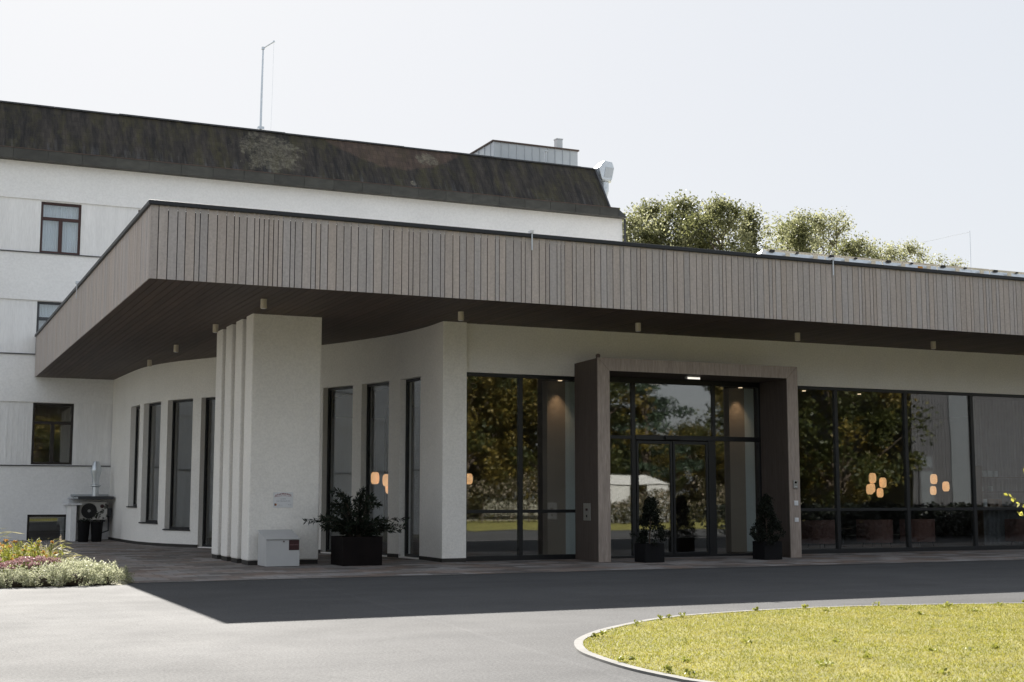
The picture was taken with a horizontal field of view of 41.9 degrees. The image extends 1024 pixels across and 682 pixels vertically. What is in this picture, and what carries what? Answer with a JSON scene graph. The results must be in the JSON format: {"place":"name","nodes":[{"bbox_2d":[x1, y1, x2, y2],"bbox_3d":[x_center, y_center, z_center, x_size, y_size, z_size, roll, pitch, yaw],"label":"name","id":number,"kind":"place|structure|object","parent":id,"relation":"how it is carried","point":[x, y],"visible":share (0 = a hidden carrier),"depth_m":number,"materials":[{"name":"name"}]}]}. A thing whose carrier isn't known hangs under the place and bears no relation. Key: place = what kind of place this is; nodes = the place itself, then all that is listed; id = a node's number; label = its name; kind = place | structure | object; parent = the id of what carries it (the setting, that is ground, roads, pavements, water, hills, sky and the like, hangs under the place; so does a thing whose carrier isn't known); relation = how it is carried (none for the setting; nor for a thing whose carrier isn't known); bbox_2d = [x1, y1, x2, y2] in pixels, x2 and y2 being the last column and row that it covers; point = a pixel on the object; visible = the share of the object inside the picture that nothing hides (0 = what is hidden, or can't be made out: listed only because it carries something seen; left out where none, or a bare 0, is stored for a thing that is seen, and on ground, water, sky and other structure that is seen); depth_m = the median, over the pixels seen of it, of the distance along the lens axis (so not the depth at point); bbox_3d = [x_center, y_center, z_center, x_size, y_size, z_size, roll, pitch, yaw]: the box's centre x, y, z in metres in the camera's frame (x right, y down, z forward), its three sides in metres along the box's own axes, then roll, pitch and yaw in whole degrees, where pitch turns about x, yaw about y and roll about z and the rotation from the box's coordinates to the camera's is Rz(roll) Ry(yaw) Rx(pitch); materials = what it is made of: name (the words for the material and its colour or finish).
{"place":"outdoors","nodes":[
{"label":"outdoors","id":0,"kind":"place"},
{"bbox_2d":[12,536,78,557],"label":"ornamental grass","id":1,"kind":"object","parent":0,"point":[52,547],"depth_m":23.29,"materials":[{"name":"plant"}]},
{"bbox_2d":[0,530,1023,587],"bbox_3d":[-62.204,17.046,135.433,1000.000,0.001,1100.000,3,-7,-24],"label":"ground","id":2,"kind":"structure","parent":0,"point":[46,535],"depth_m":27.24,"materials":[{"name":"concrete"}]},
{"bbox_2d":[0,100,626,541],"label":"hotel building","id":3,"kind":"structure","parent":2,"relation":"on","point":[78,188],"depth_m":44.50,"materials":[{"name":"paint"}]},
{"bbox_2d":[26,514,65,539],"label":"window","id":4,"kind":"structure","parent":3,"relation":"in","point":[60,515],"depth_m":41.90,"materials":[{"name":"black metal"}]},
{"bbox_2d":[35,301,60,352],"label":"window","id":5,"kind":"structure","parent":3,"relation":"in","point":[45,310],"depth_m":42.75,"materials":[{"name":"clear glass"}]},
{"bbox_2d":[31,403,73,464],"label":"window","id":6,"kind":"structure","parent":3,"relation":"in","point":[51,455],"depth_m":42.34,"materials":[{"name":"brown"}]},
{"bbox_2d":[39,202,80,254],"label":"window","id":7,"kind":"structure","parent":3,"relation":"in","point":[60,227],"depth_m":43.21,"materials":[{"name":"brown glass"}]},
{"bbox_2d":[68,494,113,499],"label":"flue shelf","id":8,"kind":"object","parent":3,"relation":"attached to","point":[88,496],"visible":1,"depth_m":41.50,"materials":[{"name":"metal"}]},
{"bbox_2d":[90,461,101,495],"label":"flue pipe","id":9,"kind":"object","parent":8,"relation":"on","point":[96,471],"visible":0.92,"depth_m":41.96,"materials":[{"name":"metal"}]},
{"bbox_2d":[78,502,107,521],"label":"air conditioner","id":10,"kind":"object","parent":3,"relation":"attached to","point":[87,510],"visible":0.98,"depth_m":41.62,"materials":[{"name":"metal"}]},
{"bbox_2d":[257,40,274,129],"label":"antenna mast","id":11,"kind":"object","parent":3,"relation":"on","point":[261,127],"visible":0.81,"depth_m":49.89,"materials":[{"name":"metal"}]},
{"bbox_2d":[0,560,1023,681],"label":"drive","id":12,"kind":"structure","parent":2,"relation":"on","point":[517,627],"depth_m":15.69,"materials":[{"name":"asphalt"}]},
{"bbox_2d":[574,603,1022,681],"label":"kerb","id":13,"kind":"structure","parent":12,"relation":"on","point":[579,647],"depth_m":11.66,"materials":[{"name":"concrete"}]},
{"bbox_2d":[35,199,1023,561],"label":"entrance pavilion","id":14,"kind":"structure","parent":2,"relation":"on","point":[483,393],"depth_m":30.89,"materials":[{"name":"plaster"},{"name":"wood"},{"name":"glass"}]},
{"bbox_2d":[102,508,111,532],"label":"meter box","id":15,"kind":"object","parent":14,"relation":"attached to","point":[109,510],"visible":0.75,"depth_m":41.98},
{"bbox_2d":[126,406,139,507],"bbox_3d":[-11.064,3.406,39.467,0.270,2.985,1.260,3,-7,-28],"label":"window","id":16,"kind":"structure","parent":14,"relation":"in","point":[137,408],"depth_m":39.98,"materials":[{"name":"metal"}]},
{"bbox_2d":[138,402,160,523],"bbox_3d":[-10.191,3.463,38.045,0.270,3.425,1.359,5,-8,-36],"label":"window","id":17,"kind":"structure","parent":14,"relation":"in","point":[148,521],"depth_m":38.55,"materials":[{"name":"metal"}]},
{"bbox_2d":[162,399,192,530],"bbox_3d":[-9.092,3.399,36.786,1.269,3.585,0.270,-6,-9,43],"label":"window","id":18,"kind":"structure","parent":14,"relation":"in","point":[188,400],"depth_m":37.19,"materials":[{"name":"metal"}]},
{"bbox_2d":[202,397,214,546],"bbox_3d":[-7.824,3.495,35.809,1.240,4.000,0.070,-5,-8,39],"label":"window","id":19,"kind":"structure","parent":14,"relation":"in","point":[204,544],"depth_m":36.15,"materials":[{"name":"glass"}]},
{"bbox_2d":[260,299,266,308],"bbox_3d":[-4.706,-0.703,25.357,0.120,0.184,0.120,3,-7,-24],"label":"soffit light","id":20,"kind":"object","parent":14,"relation":"attached to","point":[263,303],"visible":1,"depth_m":25.31,"materials":[{"name":"beige metal"}]},
{"bbox_2d":[326,386,352,551],"bbox_3d":[-4.105,3.108,32.455,1.160,4.000,0.070,-6,-9,44],"label":"window","id":21,"kind":"structure","parent":14,"relation":"in","point":[330,390],"depth_m":32.82,"materials":[{"name":"metal"}]},
{"bbox_2d":[371,433,378,483],"bbox_3d":[-3.635,2.513,35.654,0.229,2.585,0.229,3,-7,-24],"label":"pendant lamp","id":22,"kind":"object","parent":14,"relation":"hanging from","point":[374,477],"visible":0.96,"depth_m":35.45,"materials":[{"name":"brown"}]},
{"bbox_2d":[366,382,388,554],"bbox_3d":[-3.070,2.979,31.332,0.070,4.000,1.150,5,-9,-39],"label":"window","id":23,"kind":"structure","parent":14,"relation":"in","point":[369,386],"depth_m":31.78,"materials":[{"name":"metal"}]},
{"bbox_2d":[382,406,387,485],"bbox_3d":[-3.296,2.540,35.364,0.229,2.585,0.229,3,-7,-24],"label":"pendant lamp","id":24,"kind":"object","parent":14,"relation":"hanging from","point":[385,480],"visible":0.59,"depth_m":35.15,"materials":[{"name":"brown"}]},
{"bbox_2d":[404,377,420,557],"bbox_3d":[-2.135,2.827,30.018,0.070,4.000,1.040,4,-8,-30],"label":"window","id":25,"kind":"structure","parent":14,"relation":"in","point":[408,381],"depth_m":30.40,"materials":[{"name":"metal"}]},
{"bbox_2d":[458,311,463,320],"bbox_3d":[-1.036,-0.501,27.106,0.120,0.184,0.120,3,-7,-24],"label":"soffit light","id":26,"kind":"object","parent":14,"relation":"attached to","point":[460,315],"visible":1,"depth_m":27.06,"materials":[{"name":"beige metal"}]},
{"bbox_2d":[467,474,472,483],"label":"pendant lamp","id":27,"kind":"object","parent":14,"relation":"hanging from","point":[469,478],"visible":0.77,"depth_m":36.55,"materials":[{"name":"brown"}]},
{"bbox_2d":[635,323,640,331],"bbox_3d":[2.720,-0.296,28.883,0.120,0.184,0.120,3,-7,-24],"label":"soffit light","id":28,"kind":"object","parent":14,"relation":"attached to","point":[637,327],"visible":1,"depth_m":28.84,"materials":[{"name":"beige metal"}]},
{"bbox_2d":[766,249,824,259],"bbox_3d":[6.515,-1.685,32.045,1.700,0.770,1.220,3,-7,-24],"label":"solar panel","id":29,"kind":"object","parent":14,"relation":"on","point":[794,254],"visible":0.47,"depth_m":31.63,"materials":[{"name":"beige glass"}]},
{"bbox_2d":[824,254,881,264],"bbox_3d":[8.081,-1.604,32.753,1.700,0.770,1.220,3,-7,-24],"label":"solar panel","id":30,"kind":"object","parent":14,"relation":"on","point":[855,259],"visible":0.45,"depth_m":32.35,"materials":[{"name":"glass"}]},
{"bbox_2d":[866,413,873,493],"bbox_3d":[10.303,3.248,38.645,0.208,2.350,0.208,3,-7,-24],"label":"pendant lamp","id":31,"kind":"object","parent":14,"relation":"hanging from","point":[869,489],"visible":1,"depth_m":38.46,"materials":[{"name":"brown"}]},
{"bbox_2d":[869,409,875,482],"bbox_3d":[10.403,2.930,38.728,0.208,2.350,0.208,3,-7,-24],"label":"pendant lamp","id":32,"kind":"object","parent":14,"relation":"hanging from","point":[872,477],"visible":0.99,"depth_m":38.53,"materials":[{"name":"brown"}]},
{"bbox_2d":[877,439,882,496],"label":"pendant lamp","id":33,"kind":"object","parent":14,"relation":"hanging from","point":[879,492],"visible":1,"depth_m":39.84,"materials":[{"name":"brown"}]},
{"bbox_2d":[879,407,886,487],"bbox_3d":[10.740,3.077,38.865,0.208,2.350,0.208,3,-7,-24],"label":"pendant lamp","id":34,"kind":"object","parent":14,"relation":"hanging from","point":[882,483],"visible":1,"depth_m":38.68,"materials":[{"name":"brown"}]},
{"bbox_2d":[881,260,936,269],"bbox_3d":[9.646,-1.522,33.462,1.700,0.770,1.220,3,-7,-24],"label":"solar panel","id":35,"kind":"object","parent":14,"relation":"on","point":[908,264],"visible":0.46,"depth_m":33.04,"materials":[{"name":"glass"}]},
{"bbox_2d":[930,415,936,483],"bbox_3d":[11.256,2.763,35.819,0.187,2.115,0.187,3,-7,-24],"label":"pendant lamp","id":36,"kind":"object","parent":14,"relation":"hanging from","point":[933,478],"visible":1,"depth_m":35.65,"materials":[{"name":"brown"}]},
{"bbox_2d":[930,439,936,494],"bbox_3d":[11.229,3.167,35.760,0.166,1.880,0.166,3,-7,-24],"label":"pendant lamp","id":37,"kind":"object","parent":14,"relation":"hanging from","point":[933,490],"visible":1,"depth_m":35.61,"materials":[{"name":"brown"}]},
{"bbox_2d":[942,418,949,490],"bbox_3d":[11.629,2.977,35.966,0.187,2.115,0.187,3,-7,-24],"label":"pendant lamp","id":38,"kind":"object","parent":14,"relation":"hanging from","point":[945,486],"visible":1,"depth_m":35.80,"materials":[{"name":"brown"}]},
{"bbox_2d":[936,265,989,273],"bbox_3d":[11.211,-1.440,34.170,1.700,0.770,1.220,3,-7,-24],"label":"solar panel","id":39,"kind":"object","parent":14,"relation":"on","point":[962,269],"visible":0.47,"depth_m":33.76,"materials":[{"name":"glass"}]},
{"bbox_2d":[973,399,1023,544],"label":"curtain","id":40,"kind":"object","parent":14,"relation":"hanging from","point":[999,435],"visible":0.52,"depth_m":37.40,"materials":[{"name":"fabric"}]},
{"bbox_2d":[989,269,1023,276],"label":"solar panel","id":41,"kind":"object","parent":14,"relation":"on","point":[1006,273],"visible":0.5,"depth_m":34.32,"materials":[{"name":"glass"}]},
{"bbox_2d":[619,205,680,252],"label":"poplar tree","id":42,"kind":"object","parent":2,"relation":"on","point":[646,236],"visible":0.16,"depth_m":100.20,"materials":[{"name":"green plant"}]},
{"bbox_2d":[624,195,690,245],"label":"poplar tree","id":43,"kind":"object","parent":2,"relation":"on","point":[655,208],"visible":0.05,"depth_m":104.30,"materials":[{"name":"green plant"}]},
{"bbox_2d":[640,189,735,254],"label":"poplar tree","id":44,"kind":"object","parent":2,"relation":"on","point":[678,205],"visible":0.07,"depth_m":101.85,"materials":[{"name":"green plant"}]},
{"bbox_2d":[671,191,758,257],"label":"poplar tree","id":45,"kind":"object","parent":2,"relation":"on","point":[717,209],"visible":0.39,"depth_m":97.71,"materials":[{"name":"green plant"}]},
{"bbox_2d":[730,201,771,253],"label":"poplar tree","id":46,"kind":"object","parent":2,"relation":"on","point":[750,214],"visible":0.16,"depth_m":99.62,"materials":[{"name":"green plant"}]},
{"bbox_2d":[757,211,789,249],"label":"poplar tree","id":47,"kind":"object","parent":2,"relation":"on","point":[768,235],"visible":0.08,"depth_m":117.55,"materials":[{"name":"green plant"}]},
{"bbox_2d":[767,218,814,251],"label":"poplar tree","id":48,"kind":"object","parent":2,"relation":"on","point":[780,233],"visible":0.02,"depth_m":109.32,"materials":[{"name":"green plant"}]},
{"bbox_2d":[776,208,825,253],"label":"poplar tree","id":49,"kind":"object","parent":2,"relation":"on","point":[799,239],"visible":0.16,"depth_m":102.81,"materials":[{"name":"green plant"}]},
{"bbox_2d":[769,207,841,255],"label":"poplar tree","id":50,"kind":"object","parent":2,"relation":"on","point":[808,216],"visible":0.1,"depth_m":120.13,"materials":[{"name":"green plant"}]},
{"bbox_2d":[808,208,848,254],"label":"poplar tree","id":51,"kind":"object","parent":2,"relation":"on","point":[833,241],"visible":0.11,"depth_m":122.17,"materials":[{"name":"green plant"}]},
{"bbox_2d":[807,207,873,254],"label":"poplar tree","id":52,"kind":"object","parent":2,"relation":"on","point":[838,229],"visible":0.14,"depth_m":120.16,"materials":[{"name":"green plant"}]},
{"bbox_2d":[825,230,888,258],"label":"poplar tree","id":53,"kind":"object","parent":2,"relation":"on","point":[852,249],"visible":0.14,"depth_m":109.34,"materials":[{"name":"green plant"}]},
{"bbox_2d":[857,238,890,257],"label":"poplar tree","id":54,"kind":"object","parent":2,"relation":"on","point":[875,248],"visible":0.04,"depth_m":117.08,"materials":[{"name":"green plant"}]},
{"bbox_2d":[867,241,907,260],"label":"poplar tree","id":55,"kind":"object","parent":2,"relation":"on","point":[891,251],"visible":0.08,"depth_m":128.25,"materials":[{"name":"green plant"}]},
{"bbox_2d":[885,236,942,264],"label":"poplar tree","id":56,"kind":"object","parent":2,"relation":"on","point":[910,249],"visible":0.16,"depth_m":127.90,"materials":[{"name":"green plant"}]},
{"bbox_2d":[908,244,938,261],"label":"poplar tree","id":57,"kind":"object","parent":2,"relation":"on","point":[923,255],"visible":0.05,"depth_m":131.64,"materials":[{"name":"green plant"}]},
{"bbox_2d":[943,255,969,266],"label":"poplar tree","id":58,"kind":"object","parent":2,"relation":"on","point":[959,263],"visible":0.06,"depth_m":134.11,"materials":[{"name":"green plant"}]},
{"bbox_2d":[0,0,1023,271],"label":"sky","id":59,"kind":"structure","parent":0,"point":[905,117],"materials":[{"name":"white"}]},
{"bbox_2d":[5,539,1023,582],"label":"paving","id":60,"kind":"structure","parent":0,"point":[147,563],"depth_m":27.52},
{"bbox_2d":[63,503,81,540],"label":"light well wall","id":61,"kind":"structure","parent":60,"relation":"on","point":[70,533],"depth_m":41.03,"materials":[{"name":"white concrete"}]},
{"bbox_2d":[77,522,89,541],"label":"flower pot","id":62,"kind":"object","parent":60,"relation":"on","point":[83,531],"visible":0.99,"depth_m":40.09,"materials":[{"name":"plastic"}]},
{"bbox_2d":[91,521,102,541],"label":"flower pot","id":63,"kind":"object","parent":60,"relation":"on","point":[96,530],"visible":1,"depth_m":40.24,"materials":[{"name":"plastic"}]},
{"bbox_2d":[93,504,109,521],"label":"pot plant","id":64,"kind":"object","parent":63,"relation":"in","point":[106,506],"visible":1,"depth_m":40.44,"materials":[{"name":"green plant"}]},
{"bbox_2d":[212,329,225,558],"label":"pillar","id":65,"kind":"structure","parent":60,"relation":"on","point":[218,445],"depth_m":29.82,"materials":[{"name":"paint"}]},
{"bbox_2d":[221,324,235,560],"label":"pillar","id":66,"kind":"structure","parent":60,"relation":"on","point":[228,444],"depth_m":28.96,"materials":[{"name":"paint"}]},
{"bbox_2d":[231,319,246,562],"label":"pillar","id":67,"kind":"structure","parent":60,"relation":"on","point":[238,451],"depth_m":28.10,"materials":[{"name":"paint"}]},
{"bbox_2d":[258,530,300,566],"bbox_3d":[-4.639,4.115,26.619,0.696,0.699,0.680,3,-7,-24],"label":"storage box","id":68,"kind":"object","parent":60,"relation":"on","point":[278,548],"visible":1,"depth_m":26.38,"materials":[{"name":"metal"}]},
{"bbox_2d":[241,314,321,564],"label":"pillar","id":69,"kind":"structure","parent":60,"relation":"on","point":[281,452],"depth_m":27.41,"materials":[{"name":"paint"}]},
{"bbox_2d":[273,492,292,507],"bbox_3d":[-4.659,3.236,27.237,0.410,0.310,0.011,3,-7,-24],"label":"notice","id":70,"kind":"object","parent":69,"relation":"attached to","point":[282,499],"visible":1,"depth_m":27.23,"materials":[{"name":"paper"}]},
{"bbox_2d":[331,536,381,565],"bbox_3d":[-3.141,4.226,27.011,0.820,0.568,0.820,3,-7,-24],"label":"planter","id":71,"kind":"object","parent":60,"relation":"on","point":[354,551],"visible":0.88,"depth_m":26.66,"materials":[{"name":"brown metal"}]},
{"bbox_2d":[302,486,409,536],"bbox_3d":[-3.123,3.478,27.097,2.094,1.111,1.381,3,-7,-24],"label":"oleander","id":72,"kind":"object","parent":71,"relation":"in","point":[349,525],"visible":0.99,"depth_m":26.90,"materials":[{"name":"green plant"}]},
{"bbox_2d":[634,543,664,562],"bbox_3d":[2.887,4.444,28.114,0.460,0.388,0.460,3,-7,-24],"label":"planter","id":73,"kind":"object","parent":60,"relation":"on","point":[646,552],"visible":0.94,"depth_m":27.93,"materials":[{"name":"plastic"}]},
{"bbox_2d":[629,496,668,545],"bbox_3d":[2.900,3.803,28.189,0.730,1.083,0.769,-5,-8,39],"label":"potted bush","id":74,"kind":"object","parent":73,"relation":"in","point":[650,509],"visible":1,"depth_m":28.14,"materials":[{"name":"green plant"}]},
{"bbox_2d":[574,357,801,561],"bbox_3d":[3.968,2.692,30.053,5.320,4.324,1.355,3,-7,-24],"label":"entrance portal","id":75,"kind":"object","parent":60,"relation":"on","point":[780,466],"visible":0.96,"depth_m":29.61,"materials":[{"name":"brown wood"}]},
{"bbox_2d":[583,503,590,520],"bbox_3d":[1.611,3.681,28.822,0.022,0.370,0.400,2,-7,-18],"label":"key switch","id":76,"kind":"object","parent":75,"relation":"attached to","point":[586,511],"visible":1,"depth_m":28.80,"materials":[{"name":"metal"}]},
{"bbox_2d":[609,377,762,558],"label":"entrance doors","id":77,"kind":"structure","parent":75,"relation":"attached to","point":[710,489],"depth_m":30.74,"materials":[{"name":"metal"}]},
{"bbox_2d":[636,440,673,555],"bbox_3d":[3.228,3.560,30.303,0.940,2.590,0.050,3,-7,-24],"label":"door leaf","id":78,"kind":"structure","parent":77,"relation":"in","point":[637,442],"depth_m":30.36,"materials":[{"name":"metal"}]},
{"bbox_2d":[672,441,709,554],"bbox_3d":[4.102,3.605,30.698,0.940,2.590,0.050,3,-7,-24],"label":"door leaf","id":79,"kind":"structure","parent":77,"relation":"in","point":[707,551],"depth_m":30.70,"materials":[{"name":"metal"}]},
{"bbox_2d":[752,541,781,559],"bbox_3d":[5.593,4.581,29.306,0.460,0.388,0.460,3,-7,-24],"label":"planter","id":80,"kind":"object","parent":60,"relation":"on","point":[763,550],"visible":0.92,"depth_m":29.12,"materials":[{"name":"plastic"}]},
{"bbox_2d":[749,494,785,544],"bbox_3d":[5.584,3.911,29.358,0.805,1.140,0.858,3,-7,-24],"label":"potted bush","id":81,"kind":"object","parent":80,"relation":"in","point":[766,508],"visible":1,"depth_m":29.29,"materials":[{"name":"green plant"}]},
{"bbox_2d":[207,534,1022,555],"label":"interior floor","id":82,"kind":"structure","parent":0,"point":[620,547],"depth_m":37.23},
{"bbox_2d":[801,520,834,548],"bbox_3d":[8.180,5.086,35.236,0.860,0.733,0.780,4,-8,-30],"label":"armchair","id":83,"kind":"object","parent":82,"relation":"on","point":[819,532],"visible":0.85,"depth_m":34.91,"materials":[{"name":"brown fabric"}]},
{"bbox_2d":[841,528,852,546],"bbox_3d":[8.870,5.269,35.874,0.560,0.510,0.560,3,-7,-24],"label":"side table","id":84,"kind":"object","parent":82,"relation":"on","point":[843,536],"visible":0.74,"depth_m":35.84,"materials":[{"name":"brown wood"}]},
{"bbox_2d":[856,519,892,547],"bbox_3d":[9.816,5.172,35.977,0.860,0.733,0.780,2,-7,-19],"label":"armchair","id":85,"kind":"object","parent":82,"relation":"on","point":[875,531],"visible":1,"depth_m":35.67,"materials":[{"name":"brown fabric"}]},
{"bbox_2d":[899,519,935,545],"bbox_3d":[11.187,5.256,36.706,0.860,0.733,0.780,4,-8,-33],"label":"armchair","id":86,"kind":"object","parent":82,"relation":"on","point":[922,530],"visible":0.94,"depth_m":36.37,"materials":[{"name":"brown fabric"}]},
{"bbox_2d":[975,466,1023,545],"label":"shelf unit","id":87,"kind":"object","parent":82,"relation":"on","point":[980,513],"visible":0.56,"depth_m":36.42,"materials":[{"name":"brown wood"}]},
{"bbox_2d":[994,499,1001,505],"bbox_3d":[13.342,4.436,36.722,0.160,0.200,0.150,3,-7,-24],"label":"storage box","id":88,"kind":"object","parent":87,"relation":"on","point":[997,502],"visible":1,"depth_m":36.67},
{"bbox_2d":[1004,519,1023,544],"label":"armchair","id":89,"kind":"object","parent":82,"relation":"on","point":[1014,529],"visible":0.94,"depth_m":36.78,"materials":[{"name":"brown fabric"}]},
{"bbox_2d":[583,602,1023,681],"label":"lawn","id":90,"kind":"structure","parent":0,"point":[712,630],"depth_m":12.17,"materials":[{"name":"plant"}]},
{"bbox_2d":[591,599,1023,676],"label":"clover","id":91,"kind":"object","parent":90,"relation":"on","point":[686,671],"visible":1,"depth_m":12.04,"materials":[{"name":"green plant"}]},
{"bbox_2d":[1003,468,1023,515],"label":"young tree","id":92,"kind":"object","parent":90,"relation":"on","point":[1012,500],"visible":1,"depth_m":14.47,"materials":[{"name":"yellow plant"}]},
{"label":"flower bed soil","id":93,"kind":"structure","parent":0,"visible":0},
{"bbox_2d":[0,543,29,576],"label":"blanket flower","id":94,"kind":"object","parent":93,"relation":"on","point":[25,549],"visible":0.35,"depth_m":21.94,"materials":[{"name":"yellow plant"}]},
{"bbox_2d":[0,565,37,587],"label":"silver shrub","id":95,"kind":"object","parent":93,"relation":"on","point":[10,581],"visible":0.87,"depth_m":20.49,"materials":[{"name":"green plant"}]},
{"bbox_2d":[3,557,36,578],"bbox_3d":[-7.784,3.631,21.021,0.638,0.446,0.571,-4,-8,33],"label":"sedum","id":96,"kind":"object","parent":93,"relation":"on","point":[23,564],"visible":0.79,"depth_m":20.98,"materials":[{"name":"pink plant"}]},
{"bbox_2d":[0,537,41,562],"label":"blanket flower","id":97,"kind":"object","parent":93,"relation":"on","point":[20,543],"visible":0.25,"depth_m":22.78,"materials":[{"name":"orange plant"}]},
{"bbox_2d":[13,555,48,572],"bbox_3d":[-7.723,3.688,21.596,0.670,0.469,0.599,0,-7,-2],"label":"sedum","id":98,"kind":"object","parent":93,"relation":"on","point":[35,558],"visible":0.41,"depth_m":21.48,"materials":[{"name":"pink plant"}]},
{"bbox_2d":[26,541,65,561],"bbox_3d":[-7.805,3.688,22.335,0.675,0.721,0.600,1,-7,-6],"label":"blanket flower","id":99,"kind":"object","parent":93,"relation":"on","point":[33,553],"visible":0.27,"depth_m":22.34,"materials":[{"name":"yellow plant"}]},
{"bbox_2d":[17,561,75,586],"bbox_3d":[-7.258,3.622,20.847,0.934,0.393,0.879,2,-7,-18],"label":"silver shrub","id":100,"kind":"object","parent":93,"relation":"on","point":[43,578],"visible":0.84,"depth_m":20.69,"materials":[{"name":"green plant"}]},
{"bbox_2d":[31,556,63,575],"bbox_3d":[-7.477,3.657,21.331,0.527,0.451,0.603,6,-9,-40],"label":"sedum","id":101,"kind":"object","parent":93,"relation":"on","point":[51,560],"visible":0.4,"depth_m":21.30,"materials":[{"name":"pink plant"}]},
{"bbox_2d":[46,557,107,586],"bbox_3d":[-6.886,3.628,21.120,1.036,0.446,1.055,0,-7,-3],"label":"silver shrub","id":102,"kind":"object","parent":93,"relation":"on","point":[81,579],"visible":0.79,"depth_m":20.93,"materials":[{"name":"green plant"}]},
{"bbox_2d":[63,557,110,575],"bbox_3d":[-7.038,3.728,21.841,0.923,0.412,0.981,-3,-7,22],"label":"silver shrub","id":103,"kind":"object","parent":93,"relation":"on","point":[82,561],"visible":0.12,"depth_m":21.78,"materials":[{"name":"green plant"}]},
{"bbox_2d":[81,560,134,583],"bbox_3d":[-6.533,3.698,21.481,0.933,0.381,0.852,-2,-7,16],"label":"silver shrub","id":104,"kind":"object","parent":93,"relation":"on","point":[122,575],"visible":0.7,"depth_m":21.34,"materials":[{"name":"green plant"}]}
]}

